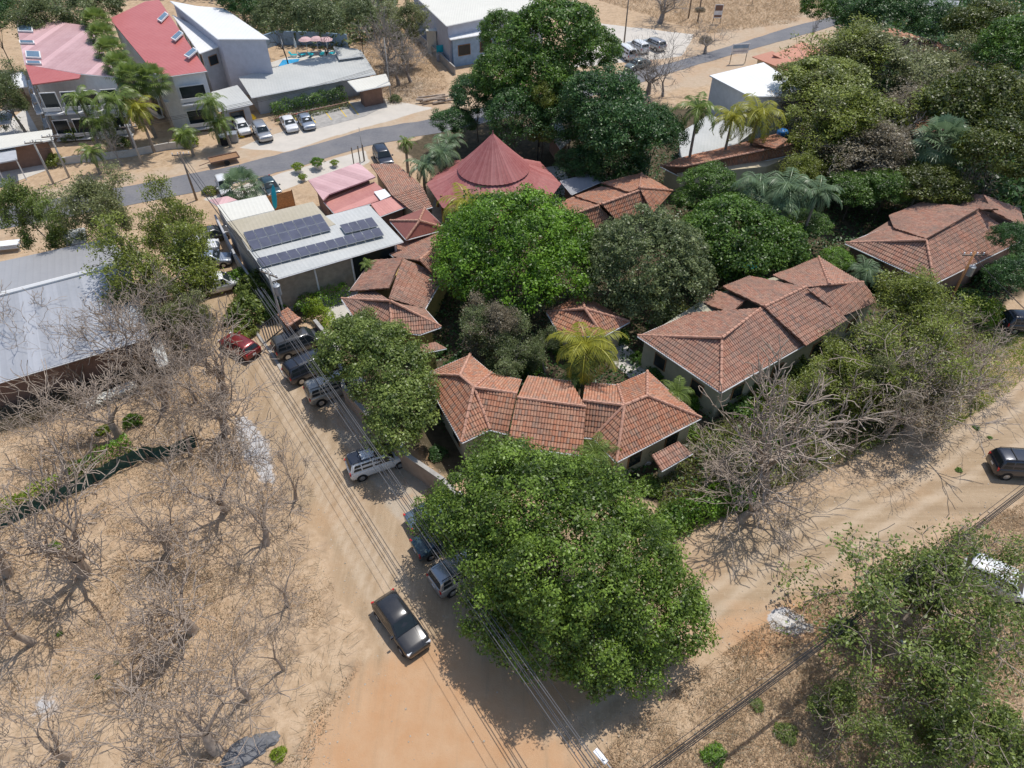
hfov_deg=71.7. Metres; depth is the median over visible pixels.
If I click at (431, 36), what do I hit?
gate pillar
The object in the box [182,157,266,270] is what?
power cable
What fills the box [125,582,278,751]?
bare tree
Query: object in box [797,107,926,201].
tree
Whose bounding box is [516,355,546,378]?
shrub
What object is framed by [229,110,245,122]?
window
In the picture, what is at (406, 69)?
bare tree
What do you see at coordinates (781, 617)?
rock
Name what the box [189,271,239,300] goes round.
parked car
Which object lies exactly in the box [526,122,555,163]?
tree
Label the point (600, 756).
street lamp
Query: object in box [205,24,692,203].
forecourt
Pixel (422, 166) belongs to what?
palm tree
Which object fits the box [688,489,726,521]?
shrub
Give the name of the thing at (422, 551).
parked car
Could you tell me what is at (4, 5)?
tree
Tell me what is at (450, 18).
bank building
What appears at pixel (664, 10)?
bare tree
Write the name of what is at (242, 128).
parked car
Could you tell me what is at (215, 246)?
parked car
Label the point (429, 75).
dry grass
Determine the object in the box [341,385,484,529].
garden wall
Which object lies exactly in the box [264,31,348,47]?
roof wall
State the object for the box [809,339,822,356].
window
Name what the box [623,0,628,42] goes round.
utility pole
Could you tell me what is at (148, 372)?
bare tree
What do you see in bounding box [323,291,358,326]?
garden yard
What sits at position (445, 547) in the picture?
telecom cable
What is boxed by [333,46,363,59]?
pool shade
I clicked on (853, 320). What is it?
window
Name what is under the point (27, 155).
flat canopy
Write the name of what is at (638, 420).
tiled villa
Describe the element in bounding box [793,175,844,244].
palm tree
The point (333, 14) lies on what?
tree
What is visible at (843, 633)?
shrub
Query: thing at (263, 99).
power cable
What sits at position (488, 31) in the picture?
tree
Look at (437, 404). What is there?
window
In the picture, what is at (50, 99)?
window
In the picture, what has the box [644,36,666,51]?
parked car
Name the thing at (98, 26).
fan palm
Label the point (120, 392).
culvert pipe
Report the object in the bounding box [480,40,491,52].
window
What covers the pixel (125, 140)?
shrub
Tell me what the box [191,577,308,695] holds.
bare tree
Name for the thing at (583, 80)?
tree
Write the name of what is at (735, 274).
shrub
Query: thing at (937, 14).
tree
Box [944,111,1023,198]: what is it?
tree
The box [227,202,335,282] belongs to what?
solar building
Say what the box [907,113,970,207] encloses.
fan palm
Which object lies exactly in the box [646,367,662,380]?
shrub
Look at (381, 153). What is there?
parked car
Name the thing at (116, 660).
bare tree
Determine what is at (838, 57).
bare tree
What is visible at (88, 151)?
palm tree
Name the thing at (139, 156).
utility pole
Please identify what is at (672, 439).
window
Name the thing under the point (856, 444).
bare tree
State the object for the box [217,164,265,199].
fan palm
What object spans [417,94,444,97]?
log
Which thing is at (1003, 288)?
power cable
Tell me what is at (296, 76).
long pavilion
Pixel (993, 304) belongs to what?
shrub
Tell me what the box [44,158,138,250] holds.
tree
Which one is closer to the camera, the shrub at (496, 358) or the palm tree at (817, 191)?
the shrub at (496, 358)
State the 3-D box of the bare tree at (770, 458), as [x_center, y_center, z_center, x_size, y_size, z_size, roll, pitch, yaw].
[17.405,3.622,49.603,12.819,11.569,12.127,34,53,31]
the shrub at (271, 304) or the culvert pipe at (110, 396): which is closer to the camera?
the culvert pipe at (110, 396)
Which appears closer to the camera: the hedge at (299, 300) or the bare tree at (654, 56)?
the hedge at (299, 300)
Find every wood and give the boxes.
[0,0,399,49]
[828,0,1023,218]
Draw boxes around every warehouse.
[0,239,122,291]
[705,62,807,140]
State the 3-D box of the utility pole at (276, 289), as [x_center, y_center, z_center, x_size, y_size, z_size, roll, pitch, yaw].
[-20.963,-7.032,63.340,1.952,7.400,0.653,10,44,10]
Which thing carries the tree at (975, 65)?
on the ground at (284, 718)
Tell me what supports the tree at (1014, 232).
on the ground at (284, 718)
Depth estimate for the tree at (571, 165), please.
82.46 m
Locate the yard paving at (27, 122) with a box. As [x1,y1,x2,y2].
[0,110,44,186]
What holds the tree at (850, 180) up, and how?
on the ground at (284, 718)
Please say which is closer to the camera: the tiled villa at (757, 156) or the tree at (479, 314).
the tree at (479, 314)
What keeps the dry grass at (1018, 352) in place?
on the ground at (284, 718)
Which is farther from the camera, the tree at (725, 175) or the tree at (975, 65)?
the tree at (975, 65)
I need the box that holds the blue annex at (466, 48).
[448,30,496,66]
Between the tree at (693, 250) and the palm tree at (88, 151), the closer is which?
the tree at (693, 250)
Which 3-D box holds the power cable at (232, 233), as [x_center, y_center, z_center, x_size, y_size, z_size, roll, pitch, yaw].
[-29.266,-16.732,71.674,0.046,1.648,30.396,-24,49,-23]
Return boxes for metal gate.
[260,313,281,342]
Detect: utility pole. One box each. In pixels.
[24,139,54,183]
[41,134,70,177]
[119,124,142,163]
[171,151,197,200]
[260,268,285,331]
[383,37,391,101]
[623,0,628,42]
[697,0,701,20]
[948,251,984,301]
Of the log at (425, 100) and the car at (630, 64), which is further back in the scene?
the car at (630, 64)
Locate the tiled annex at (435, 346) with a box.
[421,342,446,371]
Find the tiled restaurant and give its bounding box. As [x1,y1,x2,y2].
[370,163,432,215]
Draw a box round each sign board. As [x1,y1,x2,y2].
[712,4,723,23]
[729,43,749,63]
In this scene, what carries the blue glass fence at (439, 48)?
on the ground at (284, 718)
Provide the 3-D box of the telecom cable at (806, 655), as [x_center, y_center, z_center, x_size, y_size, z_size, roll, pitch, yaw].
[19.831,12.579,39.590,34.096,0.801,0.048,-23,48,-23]
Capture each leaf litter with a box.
[0,373,351,766]
[598,503,1023,767]
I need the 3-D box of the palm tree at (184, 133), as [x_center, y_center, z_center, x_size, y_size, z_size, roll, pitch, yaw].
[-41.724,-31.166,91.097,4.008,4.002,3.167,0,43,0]
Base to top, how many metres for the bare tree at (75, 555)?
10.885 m
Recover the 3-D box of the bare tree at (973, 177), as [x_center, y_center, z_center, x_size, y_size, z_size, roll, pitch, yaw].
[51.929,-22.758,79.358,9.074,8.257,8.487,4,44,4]
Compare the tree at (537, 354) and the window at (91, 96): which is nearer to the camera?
the tree at (537, 354)
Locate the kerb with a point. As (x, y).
(269, 350)
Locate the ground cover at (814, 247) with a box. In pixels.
[340,77,1023,500]
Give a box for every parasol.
[299,37,310,51]
[310,36,321,51]
[320,37,332,47]
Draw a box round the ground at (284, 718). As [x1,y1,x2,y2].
[0,0,1023,767]
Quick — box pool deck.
[271,49,362,67]
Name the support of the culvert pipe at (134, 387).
on the ground at (284, 718)
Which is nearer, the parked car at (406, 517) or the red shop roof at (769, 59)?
the parked car at (406, 517)
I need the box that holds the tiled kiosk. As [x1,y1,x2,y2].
[277,307,301,330]
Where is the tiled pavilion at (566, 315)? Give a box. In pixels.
[546,296,629,357]
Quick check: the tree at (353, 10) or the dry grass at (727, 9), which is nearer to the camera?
the tree at (353, 10)
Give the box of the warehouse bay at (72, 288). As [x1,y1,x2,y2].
[0,262,149,408]
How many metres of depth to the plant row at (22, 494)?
51.46 m
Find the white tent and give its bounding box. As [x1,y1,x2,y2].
[678,115,752,157]
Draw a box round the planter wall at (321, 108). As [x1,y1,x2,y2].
[274,102,348,121]
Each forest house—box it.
[831,28,956,69]
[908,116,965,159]
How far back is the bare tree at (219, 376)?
56.64 m
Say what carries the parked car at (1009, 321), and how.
on the ground at (284, 718)
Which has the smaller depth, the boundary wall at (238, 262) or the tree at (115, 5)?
the boundary wall at (238, 262)
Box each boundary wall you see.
[214,215,263,298]
[392,13,455,74]
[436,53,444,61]
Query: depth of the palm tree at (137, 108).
88.72 m
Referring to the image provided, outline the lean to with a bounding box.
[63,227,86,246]
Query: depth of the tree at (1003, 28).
90.36 m
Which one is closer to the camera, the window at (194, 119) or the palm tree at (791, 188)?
the palm tree at (791, 188)
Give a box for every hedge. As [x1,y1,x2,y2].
[269,85,347,117]
[275,103,349,123]
[293,282,350,321]
[304,297,335,327]
[650,480,732,542]
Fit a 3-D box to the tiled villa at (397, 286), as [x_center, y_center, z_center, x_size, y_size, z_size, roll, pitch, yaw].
[-10.137,-9.134,67.043,10.854,5.553,15.708,0,43,0]
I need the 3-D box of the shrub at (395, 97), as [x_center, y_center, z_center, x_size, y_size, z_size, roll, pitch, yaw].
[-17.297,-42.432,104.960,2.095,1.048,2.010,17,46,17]
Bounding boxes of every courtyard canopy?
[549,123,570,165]
[560,174,602,198]
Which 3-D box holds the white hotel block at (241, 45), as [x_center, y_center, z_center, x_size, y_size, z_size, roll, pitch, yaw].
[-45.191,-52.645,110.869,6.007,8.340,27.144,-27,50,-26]
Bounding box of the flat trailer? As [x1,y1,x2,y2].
[199,151,239,165]
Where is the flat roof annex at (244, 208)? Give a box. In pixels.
[217,195,274,255]
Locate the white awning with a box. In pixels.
[8,72,28,104]
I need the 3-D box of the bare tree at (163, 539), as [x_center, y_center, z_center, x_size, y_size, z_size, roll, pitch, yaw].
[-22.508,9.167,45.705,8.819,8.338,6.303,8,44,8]
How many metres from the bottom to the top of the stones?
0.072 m
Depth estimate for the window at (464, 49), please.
114.33 m
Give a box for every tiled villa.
[341,231,455,352]
[428,353,521,462]
[508,376,585,469]
[557,172,672,258]
[582,370,701,474]
[637,255,876,417]
[660,134,798,194]
[842,194,1023,302]
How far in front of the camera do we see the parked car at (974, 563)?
45.85 m
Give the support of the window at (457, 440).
in the tiled villa at (476, 395)
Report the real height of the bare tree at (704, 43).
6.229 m
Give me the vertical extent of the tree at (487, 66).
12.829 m
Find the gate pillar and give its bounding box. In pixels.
[426,28,436,53]
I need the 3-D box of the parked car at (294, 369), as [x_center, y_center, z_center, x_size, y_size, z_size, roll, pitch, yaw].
[-17.351,-1.798,61.524,4.970,2.023,2.300,-29,50,-27]
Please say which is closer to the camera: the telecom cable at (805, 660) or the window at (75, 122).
the telecom cable at (805, 660)
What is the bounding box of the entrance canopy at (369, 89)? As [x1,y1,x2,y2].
[347,74,389,106]
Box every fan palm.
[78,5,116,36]
[84,19,122,89]
[92,34,129,104]
[98,48,142,127]
[110,59,157,137]
[132,61,176,134]
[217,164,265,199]
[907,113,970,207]
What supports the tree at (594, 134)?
on the ground at (284, 718)
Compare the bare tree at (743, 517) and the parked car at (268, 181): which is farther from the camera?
the parked car at (268, 181)
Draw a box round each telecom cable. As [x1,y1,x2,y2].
[255,290,584,767]
[257,288,589,767]
[260,290,592,767]
[261,287,598,767]
[263,288,601,767]
[649,487,1023,767]
[653,489,1023,767]
[655,491,1023,767]
[658,492,1023,767]
[661,494,1023,767]
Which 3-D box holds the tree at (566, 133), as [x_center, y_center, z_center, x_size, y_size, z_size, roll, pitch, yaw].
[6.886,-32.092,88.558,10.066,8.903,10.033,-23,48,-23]
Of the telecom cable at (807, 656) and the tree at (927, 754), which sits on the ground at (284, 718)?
the tree at (927, 754)
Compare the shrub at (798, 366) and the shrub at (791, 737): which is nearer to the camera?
the shrub at (791, 737)
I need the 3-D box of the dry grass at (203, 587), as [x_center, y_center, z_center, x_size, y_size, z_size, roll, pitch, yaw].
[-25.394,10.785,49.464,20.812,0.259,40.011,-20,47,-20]
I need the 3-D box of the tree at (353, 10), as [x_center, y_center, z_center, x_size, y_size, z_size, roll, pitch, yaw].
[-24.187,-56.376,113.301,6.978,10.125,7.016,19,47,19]
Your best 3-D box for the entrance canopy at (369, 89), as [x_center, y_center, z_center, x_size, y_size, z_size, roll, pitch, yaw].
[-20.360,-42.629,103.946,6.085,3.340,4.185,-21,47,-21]
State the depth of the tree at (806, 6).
113.46 m
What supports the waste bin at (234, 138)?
on the ground at (284, 718)
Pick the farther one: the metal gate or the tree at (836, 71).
the tree at (836, 71)
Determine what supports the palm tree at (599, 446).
on the ground at (284, 718)
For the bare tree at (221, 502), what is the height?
10.148 m
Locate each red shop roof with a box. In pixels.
[752,51,786,72]
[773,42,819,61]
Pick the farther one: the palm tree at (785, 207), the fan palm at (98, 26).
the fan palm at (98, 26)
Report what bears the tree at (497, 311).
on the ground at (284, 718)
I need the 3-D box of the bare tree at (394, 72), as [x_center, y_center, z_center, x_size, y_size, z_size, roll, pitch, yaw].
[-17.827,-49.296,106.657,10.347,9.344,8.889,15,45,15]
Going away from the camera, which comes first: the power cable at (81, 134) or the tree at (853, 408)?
the tree at (853, 408)
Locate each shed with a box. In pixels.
[651,441,692,479]
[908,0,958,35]
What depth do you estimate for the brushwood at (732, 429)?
55.84 m
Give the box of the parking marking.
[291,103,358,125]
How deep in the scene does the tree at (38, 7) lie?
107.15 m
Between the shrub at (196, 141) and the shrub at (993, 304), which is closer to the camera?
the shrub at (993, 304)
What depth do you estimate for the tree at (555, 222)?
61.91 m
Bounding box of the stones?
[177,279,1023,767]
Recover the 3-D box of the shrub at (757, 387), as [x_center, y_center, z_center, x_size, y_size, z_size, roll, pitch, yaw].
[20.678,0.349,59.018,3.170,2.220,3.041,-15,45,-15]
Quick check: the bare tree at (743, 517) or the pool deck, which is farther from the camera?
the pool deck
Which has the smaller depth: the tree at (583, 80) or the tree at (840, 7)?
the tree at (583, 80)
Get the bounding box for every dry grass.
[0,372,359,767]
[343,19,448,104]
[594,503,1023,767]
[602,0,804,32]
[939,331,1023,429]
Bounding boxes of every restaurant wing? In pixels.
[308,163,375,215]
[323,182,405,233]
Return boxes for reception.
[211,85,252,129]
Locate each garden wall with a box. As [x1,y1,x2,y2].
[313,319,344,387]
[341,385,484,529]
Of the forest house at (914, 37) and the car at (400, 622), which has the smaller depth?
the car at (400, 622)
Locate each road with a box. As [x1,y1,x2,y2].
[0,1,962,228]
[185,222,1023,767]
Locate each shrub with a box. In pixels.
[44,151,65,167]
[59,127,82,141]
[94,424,109,436]
[105,135,131,149]
[122,413,143,428]
[172,132,198,147]
[201,185,217,195]
[221,289,276,329]
[227,266,250,290]
[228,322,259,338]
[232,268,270,297]
[255,295,288,321]
[268,745,287,764]
[388,94,401,101]
[428,444,449,462]
[435,340,448,357]
[440,358,457,366]
[449,353,464,360]
[477,354,498,369]
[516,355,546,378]
[548,341,566,354]
[619,329,630,345]
[627,350,641,363]
[633,474,665,498]
[640,283,665,301]
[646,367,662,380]
[654,500,693,537]
[680,392,702,411]
[687,423,701,442]
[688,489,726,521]
[695,7,705,11]
[699,740,727,767]
[718,393,761,420]
[719,481,762,513]
[726,262,751,278]
[746,379,777,403]
[749,697,764,712]
[762,436,799,468]
[773,721,798,747]
[779,354,815,382]
[806,692,830,718]
[810,403,850,432]
[815,334,842,365]
[826,616,858,643]
[869,286,900,301]
[950,286,984,306]
[958,295,1006,331]
[971,263,1017,292]
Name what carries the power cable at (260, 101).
attached to the utility pole at (139, 156)
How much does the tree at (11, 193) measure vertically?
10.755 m
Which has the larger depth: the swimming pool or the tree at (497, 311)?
the swimming pool
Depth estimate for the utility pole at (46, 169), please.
84.53 m
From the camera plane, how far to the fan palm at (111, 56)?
92.66 m
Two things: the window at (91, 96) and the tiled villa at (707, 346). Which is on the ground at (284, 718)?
the tiled villa at (707, 346)
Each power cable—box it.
[30,128,124,144]
[39,124,128,139]
[39,126,126,141]
[127,66,388,127]
[128,64,390,125]
[131,63,389,123]
[178,156,261,269]
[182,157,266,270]
[185,157,272,273]
[187,170,269,282]
[245,278,580,767]
[251,277,592,766]
[260,275,612,766]
[975,258,1023,308]
[979,262,1023,307]
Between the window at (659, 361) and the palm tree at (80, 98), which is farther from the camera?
the palm tree at (80, 98)
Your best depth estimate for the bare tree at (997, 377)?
53.95 m
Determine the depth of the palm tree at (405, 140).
85.17 m
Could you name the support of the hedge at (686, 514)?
on the ground at (284, 718)
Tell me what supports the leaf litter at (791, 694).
on the ground at (284, 718)
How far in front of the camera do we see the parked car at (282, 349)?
62.85 m
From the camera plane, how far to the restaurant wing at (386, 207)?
77.38 m
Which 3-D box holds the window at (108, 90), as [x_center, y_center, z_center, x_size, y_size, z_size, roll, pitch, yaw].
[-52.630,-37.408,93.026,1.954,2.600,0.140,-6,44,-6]
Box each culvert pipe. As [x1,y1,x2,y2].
[96,394,105,407]
[101,391,112,405]
[108,389,117,403]
[113,387,122,399]
[117,385,127,398]
[122,382,133,396]
[128,380,138,393]
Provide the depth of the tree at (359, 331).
52.95 m
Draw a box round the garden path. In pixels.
[609,343,644,377]
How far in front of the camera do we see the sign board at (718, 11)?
129.95 m
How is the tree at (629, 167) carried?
on the ground at (284, 718)
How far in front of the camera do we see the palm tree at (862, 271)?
68.60 m
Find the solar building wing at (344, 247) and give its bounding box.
[249,205,403,310]
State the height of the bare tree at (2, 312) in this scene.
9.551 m
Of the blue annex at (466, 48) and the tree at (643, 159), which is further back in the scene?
the blue annex at (466, 48)
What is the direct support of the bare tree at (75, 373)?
on the ground at (284, 718)
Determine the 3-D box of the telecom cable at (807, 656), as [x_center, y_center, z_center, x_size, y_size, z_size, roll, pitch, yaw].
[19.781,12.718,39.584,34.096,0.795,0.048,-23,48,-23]
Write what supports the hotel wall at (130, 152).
on the ground at (284, 718)
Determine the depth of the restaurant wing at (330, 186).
79.89 m
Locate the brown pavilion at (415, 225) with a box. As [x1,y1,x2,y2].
[389,207,440,242]
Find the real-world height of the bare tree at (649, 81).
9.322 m
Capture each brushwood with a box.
[0,340,174,435]
[0,370,363,767]
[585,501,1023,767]
[653,302,1007,516]
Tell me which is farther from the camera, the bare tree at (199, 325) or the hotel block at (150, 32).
the hotel block at (150, 32)
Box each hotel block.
[17,18,134,141]
[111,0,217,131]
[170,1,272,94]
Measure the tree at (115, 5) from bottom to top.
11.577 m
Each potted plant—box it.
[290,162,304,173]
[298,173,306,181]
[309,156,325,169]
[330,159,338,167]
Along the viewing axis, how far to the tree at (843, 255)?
69.95 m
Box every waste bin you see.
[218,133,228,145]
[227,130,238,142]
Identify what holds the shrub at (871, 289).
on the ground at (284, 718)
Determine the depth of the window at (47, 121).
94.77 m
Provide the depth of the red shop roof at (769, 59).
107.44 m
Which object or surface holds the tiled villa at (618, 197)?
on the ground at (284, 718)
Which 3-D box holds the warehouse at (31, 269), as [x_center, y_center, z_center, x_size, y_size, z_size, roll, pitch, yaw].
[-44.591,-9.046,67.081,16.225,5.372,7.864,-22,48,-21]
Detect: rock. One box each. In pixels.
[219,736,265,767]
[251,731,280,748]
[771,613,795,628]
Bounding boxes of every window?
[29,77,39,100]
[32,86,42,111]
[39,92,62,111]
[44,114,53,135]
[51,119,73,135]
[59,91,82,110]
[71,119,90,136]
[80,90,102,109]
[100,89,121,107]
[112,116,131,134]
[146,94,163,115]
[178,83,206,103]
[186,108,210,127]
[208,54,218,65]
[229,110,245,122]
[352,246,394,279]
[436,403,442,416]
[453,431,459,446]
[458,43,470,55]
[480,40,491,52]
[627,450,642,468]
[653,352,666,371]
[664,431,678,447]
[689,378,703,397]
[730,382,744,399]
[770,362,783,377]
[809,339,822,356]
[845,316,857,332]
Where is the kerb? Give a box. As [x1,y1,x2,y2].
[255,331,286,379]
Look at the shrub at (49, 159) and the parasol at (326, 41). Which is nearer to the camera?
the shrub at (49, 159)
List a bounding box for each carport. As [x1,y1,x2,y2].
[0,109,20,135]
[0,147,26,182]
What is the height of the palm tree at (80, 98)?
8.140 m
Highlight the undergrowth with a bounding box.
[656,299,1005,516]
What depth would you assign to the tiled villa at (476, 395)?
53.41 m
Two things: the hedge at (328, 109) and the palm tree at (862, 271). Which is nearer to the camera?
the palm tree at (862, 271)
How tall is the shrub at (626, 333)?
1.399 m
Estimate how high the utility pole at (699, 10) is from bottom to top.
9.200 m
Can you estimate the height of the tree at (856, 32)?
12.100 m
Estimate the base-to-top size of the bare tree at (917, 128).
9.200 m
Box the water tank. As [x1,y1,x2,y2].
[776,128,788,142]
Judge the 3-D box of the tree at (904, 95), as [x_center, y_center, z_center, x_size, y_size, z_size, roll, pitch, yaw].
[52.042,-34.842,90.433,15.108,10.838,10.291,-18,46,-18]
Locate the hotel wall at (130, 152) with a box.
[54,141,196,164]
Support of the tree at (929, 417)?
on the ground at (284, 718)
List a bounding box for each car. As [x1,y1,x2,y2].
[175,236,219,250]
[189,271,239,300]
[200,224,229,239]
[204,249,232,267]
[214,173,232,196]
[217,331,261,361]
[233,117,251,136]
[251,119,272,142]
[257,174,281,195]
[270,326,323,360]
[279,114,298,132]
[281,347,337,385]
[296,112,315,130]
[303,370,364,406]
[344,443,402,481]
[371,588,430,659]
[372,142,393,163]
[403,491,460,534]
[409,522,471,561]
[426,544,479,597]
[620,43,636,60]
[624,57,649,71]
[626,39,649,54]
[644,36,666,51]
[959,553,1023,609]
[986,447,1023,480]
[1001,309,1023,334]
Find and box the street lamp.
[593,748,610,767]
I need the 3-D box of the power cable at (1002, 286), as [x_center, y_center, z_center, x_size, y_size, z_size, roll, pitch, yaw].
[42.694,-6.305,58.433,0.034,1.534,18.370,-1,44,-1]
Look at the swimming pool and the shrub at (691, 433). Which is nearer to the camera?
the shrub at (691, 433)
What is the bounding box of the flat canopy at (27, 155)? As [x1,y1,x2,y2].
[0,129,53,171]
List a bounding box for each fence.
[0,429,198,525]
[266,189,295,210]
[436,45,442,53]
[641,483,1022,767]
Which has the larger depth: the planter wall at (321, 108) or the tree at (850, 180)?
the planter wall at (321, 108)
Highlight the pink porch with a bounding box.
[209,196,237,225]
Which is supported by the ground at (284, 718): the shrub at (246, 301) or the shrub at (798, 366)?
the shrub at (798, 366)
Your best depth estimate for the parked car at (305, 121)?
97.69 m
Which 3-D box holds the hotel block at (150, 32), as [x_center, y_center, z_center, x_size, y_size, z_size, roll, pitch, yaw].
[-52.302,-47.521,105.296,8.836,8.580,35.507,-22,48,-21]
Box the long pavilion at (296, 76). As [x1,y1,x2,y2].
[238,50,375,113]
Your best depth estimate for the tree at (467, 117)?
88.92 m
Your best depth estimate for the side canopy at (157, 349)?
59.89 m
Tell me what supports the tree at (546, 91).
on the ground at (284, 718)
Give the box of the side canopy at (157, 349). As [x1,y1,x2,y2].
[141,305,169,373]
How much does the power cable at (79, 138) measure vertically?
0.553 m
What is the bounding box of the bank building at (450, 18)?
[414,0,542,63]
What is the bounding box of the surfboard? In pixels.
[271,185,276,208]
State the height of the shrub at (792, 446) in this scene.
1.524 m
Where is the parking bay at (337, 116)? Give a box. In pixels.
[288,100,394,131]
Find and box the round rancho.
[427,130,560,239]
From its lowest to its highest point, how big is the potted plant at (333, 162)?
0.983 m
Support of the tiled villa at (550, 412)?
on the ground at (284, 718)
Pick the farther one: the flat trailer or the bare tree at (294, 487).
the flat trailer
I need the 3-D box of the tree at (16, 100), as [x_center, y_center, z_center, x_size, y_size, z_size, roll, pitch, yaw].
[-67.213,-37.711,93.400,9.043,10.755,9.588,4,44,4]
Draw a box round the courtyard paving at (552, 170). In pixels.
[546,166,568,201]
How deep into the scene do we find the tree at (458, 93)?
89.44 m
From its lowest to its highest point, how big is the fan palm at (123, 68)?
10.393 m
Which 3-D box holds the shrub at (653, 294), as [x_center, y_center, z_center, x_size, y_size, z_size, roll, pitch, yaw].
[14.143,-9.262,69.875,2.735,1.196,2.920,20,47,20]
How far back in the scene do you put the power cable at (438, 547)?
40.89 m
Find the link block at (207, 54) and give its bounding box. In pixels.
[172,15,227,91]
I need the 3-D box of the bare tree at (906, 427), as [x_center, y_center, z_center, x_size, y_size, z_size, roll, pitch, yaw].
[30.923,-0.689,55.425,11.424,9.322,15.985,-27,50,-26]
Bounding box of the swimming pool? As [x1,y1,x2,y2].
[278,59,298,66]
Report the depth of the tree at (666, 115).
80.73 m
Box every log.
[416,98,445,100]
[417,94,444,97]
[422,95,444,101]
[433,100,448,104]
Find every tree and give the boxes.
[0,0,18,71]
[0,0,112,38]
[0,55,30,132]
[0,174,78,252]
[0,280,67,348]
[0,355,158,440]
[0,375,139,473]
[0,426,120,591]
[0,468,37,578]
[0,523,57,646]
[0,646,110,767]
[2,291,118,398]
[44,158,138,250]
[48,594,304,767]
[49,279,191,380]
[52,585,160,703]
[54,526,230,711]
[60,84,101,152]
[64,0,126,50]
[70,259,198,366]
[74,143,109,174]
[76,209,228,312]
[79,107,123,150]
[90,84,148,148]
[91,116,127,164]
[96,311,208,412]
[96,312,223,406]
[98,466,217,567]
[108,267,180,324]
[110,396,286,533]
[111,337,202,467]
[117,95,163,152]
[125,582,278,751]
[129,172,212,272]
[135,272,215,349]
[136,259,216,351]
[154,322,287,448]
[156,293,250,395]
[167,124,201,156]
[180,441,311,549]
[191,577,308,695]
[193,92,227,146]
[203,114,237,146]
[214,0,260,25]
[214,525,318,650]
[249,0,307,63]
[251,425,320,501]
[289,0,345,55]
[307,305,442,459]
[339,0,379,53]
[350,7,409,74]
[359,257,376,271]
[362,24,430,85]
[369,24,432,82]
[371,0,396,39]
[377,0,431,64]
[396,135,417,173]
[403,154,438,194]
[405,428,721,705]
[424,136,461,175]
[428,105,479,151]
[428,182,602,314]
[433,129,467,154]
[436,182,488,231]
[449,71,505,141]
[457,297,536,359]
[458,289,522,365]
[469,43,535,139]
[476,8,534,116]
[477,326,539,378]
[478,83,550,151]
[495,0,605,72]
[496,38,578,146]
[518,324,564,372]
[521,76,562,158]
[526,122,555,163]
[527,98,607,156]
[546,322,628,396]
[553,147,605,177]
[556,62,650,126]
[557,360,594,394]
[559,20,623,93]
[570,132,653,186]
[572,94,672,175]
[573,202,719,325]
[577,432,620,476]
[610,157,650,176]
[626,101,690,175]
[628,24,703,96]
[628,32,693,97]
[646,0,699,23]
[647,301,675,326]
[660,375,694,406]
[665,192,812,283]
[670,181,709,211]
[671,91,719,156]
[671,301,691,315]
[675,416,752,500]
[676,160,737,198]
[684,18,736,53]
[685,426,854,572]
[698,334,894,503]
[711,104,752,149]
[717,191,760,233]
[731,92,786,145]
[731,170,784,241]
[736,382,878,508]
[748,193,799,250]
[759,167,821,242]
[762,69,845,137]
[766,100,869,178]
[772,54,874,133]
[772,354,885,434]
[773,522,1004,702]
[777,148,844,201]
[779,11,897,80]
[787,208,834,242]
[791,49,891,102]
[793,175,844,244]
[796,79,936,170]
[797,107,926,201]
[799,0,838,41]
[799,661,921,767]
[804,359,964,457]
[808,319,927,419]
[814,21,952,101]
[819,246,856,269]
[820,308,1020,457]
[823,0,880,28]
[826,170,883,222]
[829,602,1023,767]
[841,110,930,167]
[841,140,913,194]
[844,0,931,34]
[844,254,885,287]
[845,304,1000,414]
[847,699,1002,767]
[853,517,1023,696]
[860,343,913,411]
[861,167,915,223]
[865,67,983,130]
[867,263,988,363]
[871,331,982,442]
[876,334,1023,437]
[881,647,1019,767]
[888,92,961,159]
[892,161,978,204]
[897,28,979,84]
[898,35,963,77]
[902,0,977,44]
[905,513,1023,663]
[909,63,1023,166]
[909,689,1023,767]
[931,147,1010,194]
[937,0,1023,64]
[938,312,1023,412]
[940,298,1022,366]
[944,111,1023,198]
[955,56,1023,117]
[968,13,1023,72]
[980,251,1023,314]
[983,219,1023,290]
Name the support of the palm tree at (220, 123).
on the ground at (284, 718)
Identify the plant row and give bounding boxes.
[0,474,60,512]
[63,432,135,477]
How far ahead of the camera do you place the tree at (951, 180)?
74.51 m
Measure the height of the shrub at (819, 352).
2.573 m
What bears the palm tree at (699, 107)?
on the ground at (284, 718)
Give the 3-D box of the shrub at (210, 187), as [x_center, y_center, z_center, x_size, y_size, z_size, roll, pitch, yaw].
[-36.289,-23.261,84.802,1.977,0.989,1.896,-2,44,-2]

